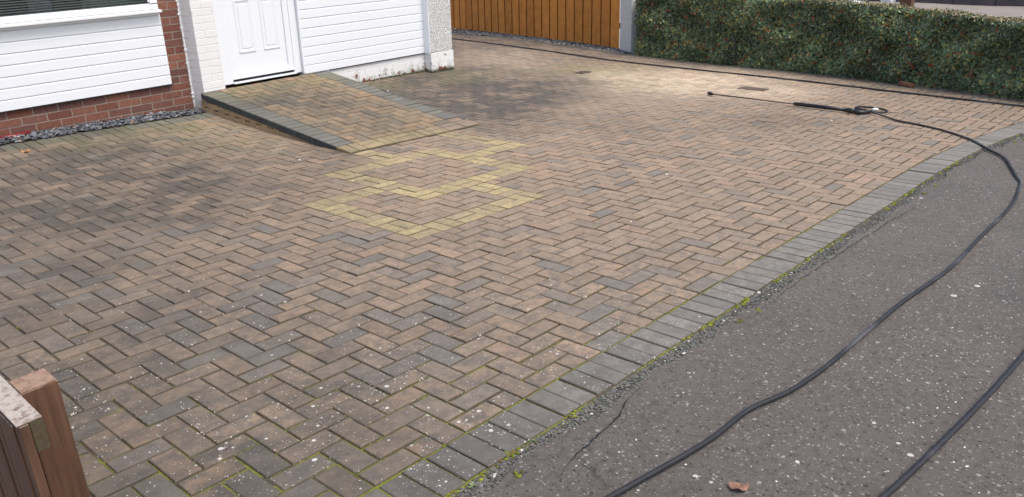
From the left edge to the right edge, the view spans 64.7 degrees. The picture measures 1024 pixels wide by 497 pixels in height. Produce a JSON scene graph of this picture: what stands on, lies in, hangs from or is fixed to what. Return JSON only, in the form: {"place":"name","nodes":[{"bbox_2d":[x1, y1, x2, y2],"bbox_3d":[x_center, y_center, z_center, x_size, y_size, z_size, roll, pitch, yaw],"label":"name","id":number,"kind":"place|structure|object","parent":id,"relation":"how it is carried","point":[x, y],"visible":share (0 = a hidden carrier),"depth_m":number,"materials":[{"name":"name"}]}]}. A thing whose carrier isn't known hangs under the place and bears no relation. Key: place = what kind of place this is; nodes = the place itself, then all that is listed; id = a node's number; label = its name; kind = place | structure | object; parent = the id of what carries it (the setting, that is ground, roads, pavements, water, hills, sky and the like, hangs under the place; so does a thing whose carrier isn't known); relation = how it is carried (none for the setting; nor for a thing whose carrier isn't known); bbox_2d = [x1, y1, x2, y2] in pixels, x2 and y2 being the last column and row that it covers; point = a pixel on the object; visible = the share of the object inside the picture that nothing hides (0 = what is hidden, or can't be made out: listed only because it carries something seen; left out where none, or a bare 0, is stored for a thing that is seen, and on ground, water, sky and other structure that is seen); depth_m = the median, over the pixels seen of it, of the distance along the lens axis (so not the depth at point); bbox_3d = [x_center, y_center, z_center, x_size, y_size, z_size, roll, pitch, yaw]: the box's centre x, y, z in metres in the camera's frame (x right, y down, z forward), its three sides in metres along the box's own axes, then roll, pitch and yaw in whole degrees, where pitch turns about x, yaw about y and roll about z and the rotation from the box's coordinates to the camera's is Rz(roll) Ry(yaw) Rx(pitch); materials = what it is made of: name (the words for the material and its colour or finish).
{"place":"outdoors","nodes":[
{"label":"outdoors","id":0,"kind":"place"},
{"bbox_2d":[0,34,1023,496],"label":"driveway","id":1,"kind":"structure","parent":0,"point":[640,128],"depth_m":4.62,"materials":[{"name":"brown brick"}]},
{"bbox_2d":[0,107,205,144],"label":"slate chippings","id":2,"kind":"object","parent":1,"relation":"on","point":[62,131],"visible":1,"depth_m":7.81,"materials":[{"name":"gravel"}]},
{"bbox_2d":[0,131,30,138],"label":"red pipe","id":3,"kind":"object","parent":2,"relation":"on","point":[16,134],"visible":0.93,"depth_m":7.39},
{"bbox_2d":[201,71,479,154],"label":"access ramp","id":4,"kind":"structure","parent":1,"relation":"on","point":[329,110],"depth_m":8.16,"materials":[{"name":"brick"}]},
{"bbox_2d":[359,71,428,81],"bbox_3d":[-1.599,-2.191,10.346,0.128,0.057,1.408,17,26,41],"label":"wall foot moss","id":5,"kind":"object","parent":1,"relation":"on","point":[394,76],"depth_m":10.41,"materials":[{"name":"green plant"}]},
{"bbox_2d":[15,135,1023,496],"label":"moss","id":6,"kind":"object","parent":1,"relation":"on","point":[707,325],"visible":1,"depth_m":3.60,"materials":[{"name":"green plant"}]},
{"bbox_2d":[574,71,590,73],"bbox_3d":[0.997,-2.495,11.445,0.144,0.016,0.244,13,24,35],"label":"access cover","id":7,"kind":"object","parent":1,"relation":"on","point":[581,72],"visible":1,"depth_m":11.40,"materials":[{"name":"metal"}]},
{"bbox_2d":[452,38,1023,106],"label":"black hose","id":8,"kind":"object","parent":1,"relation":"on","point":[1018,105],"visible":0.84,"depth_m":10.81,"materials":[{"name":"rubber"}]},
{"bbox_2d":[737,86,768,91],"bbox_3d":[2.988,-1.978,10.011,0.344,0.016,0.184,17,26,41],"label":"access cover","id":9,"kind":"object","parent":1,"relation":"on","point":[755,88],"visible":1,"depth_m":9.99,"materials":[{"name":"metal"}]},
{"bbox_2d":[707,92,878,114],"bbox_3d":[2.962,-1.607,8.866,2.000,0.058,0.255,17,26,42],"label":"washer lance","id":10,"kind":"object","parent":1,"relation":"on","point":[852,111],"visible":1,"depth_m":8.51,"materials":[{"name":"black plastic"}]},
{"bbox_2d":[604,106,1022,496],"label":"pressure hose","id":11,"kind":"object","parent":1,"relation":"on","point":[706,441],"visible":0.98,"depth_m":3.23,"materials":[{"name":"black rubber"}]},
{"bbox_2d":[898,81,914,87],"bbox_3d":[4.856,-2.018,9.934,0.090,0.050,0.180,-5,25,-27],"label":"broken brick","id":12,"kind":"object","parent":1,"relation":"on","point":[907,84],"visible":1,"depth_m":9.89,"materials":[{"name":"brick"}]},
{"bbox_2d":[225,0,1023,87],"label":"ground","id":13,"kind":"structure","parent":0,"point":[1009,11],"depth_m":23.72,"materials":[{"name":"grey concrete"}]},
{"bbox_2d":[0,368,90,496],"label":"picket fence","id":14,"kind":"object","parent":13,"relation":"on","point":[39,455],"visible":1,"depth_m":1.71,"materials":[{"name":"brown wood"}]},
{"bbox_2d":[0,0,453,135],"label":"house","id":15,"kind":"structure","parent":13,"relation":"on","point":[67,63],"depth_m":8.39,"materials":[{"name":"plastic"}]},
{"bbox_2d":[0,0,161,30],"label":"window","id":16,"kind":"structure","parent":15,"relation":"in","point":[52,12],"depth_m":7.61,"materials":[{"name":"white plastic"}]},
{"bbox_2d":[222,0,296,83],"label":"door","id":17,"kind":"structure","parent":15,"relation":"in","point":[258,31],"depth_m":8.92,"materials":[{"name":"white plastic"}]},
{"bbox_2d":[450,0,619,48],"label":"board fence","id":18,"kind":"object","parent":13,"relation":"on","point":[595,22],"visible":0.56,"depth_m":15.32,"materials":[{"name":"orange wood"}]},
{"bbox_2d":[451,28,630,53],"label":"slate chippings","id":19,"kind":"object","parent":13,"relation":"on","point":[534,38],"visible":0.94,"depth_m":15.36,"materials":[{"name":"gravel"}]},
{"bbox_2d":[620,0,637,54],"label":"rendered post","id":20,"kind":"object","parent":13,"relation":"on","point":[628,30],"depth_m":13.57,"materials":[{"name":"white paint"}]},
{"bbox_2d":[633,0,1023,99],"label":"hedge","id":21,"kind":"object","parent":13,"relation":"on","point":[936,47],"visible":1,"depth_m":10.71,"materials":[{"name":"green plant"}]},
{"bbox_2d":[818,0,868,6],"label":"variegated shrub","id":22,"kind":"object","parent":13,"relation":"on","point":[861,1],"visible":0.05,"depth_m":15.44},
{"bbox_2d":[880,0,895,8],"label":"white gate post","id":23,"kind":"object","parent":13,"relation":"on","point":[888,1],"depth_m":14.92,"materials":[{"name":"white"}]},
{"bbox_2d":[900,0,914,8],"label":"brown gate post","id":24,"kind":"object","parent":13,"relation":"on","point":[910,3],"depth_m":14.76,"materials":[{"name":"brown wood"}]},
{"bbox_2d":[476,138,1023,496],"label":"pavement","id":25,"kind":"structure","parent":0,"point":[994,463],"depth_m":3.04,"materials":[{"name":"grey asphalt"}]},
{"bbox_2d":[73,146,1022,495],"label":"loose chippings","id":26,"kind":"object","parent":25,"relation":"on","point":[865,390],"visible":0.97,"depth_m":3.05,"materials":[{"name":"stone"}]},
{"bbox_2d":[451,133,1023,496],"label":"edge grit","id":27,"kind":"object","parent":25,"relation":"on","point":[494,477],"visible":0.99,"depth_m":3.35,"materials":[{"name":"gravel"}]},
{"bbox_2d":[728,481,752,490],"bbox_3d":[0.699,0.725,2.467,0.074,0.014,0.047,0,19,4],"label":"fallen leaf","id":28,"kind":"object","parent":25,"relation":"on","point":[737,485],"visible":1,"depth_m":2.47,"materials":[{"name":"brown plant"}]},
{"bbox_2d":[558,197,932,486],"bbox_3d":[1.489,0.162,4.027,0.249,0.001,4.228,14,25,37],"label":"pavement crack","id":29,"kind":"object","parent":25,"relation":"on","point":[644,383],"visible":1,"depth_m":2.88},
{"bbox_2d":[878,351,1023,496],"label":"black hose","id":30,"kind":"object","parent":25,"relation":"on","point":[929,454],"visible":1,"depth_m":2.69,"materials":[{"name":"rubber"}]},
{"bbox_2d":[867,0,1023,5],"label":"boundary wall","id":31,"kind":"structure","parent":0,"point":[993,2],"depth_m":25.84,"materials":[{"name":"grey"}]}
]}

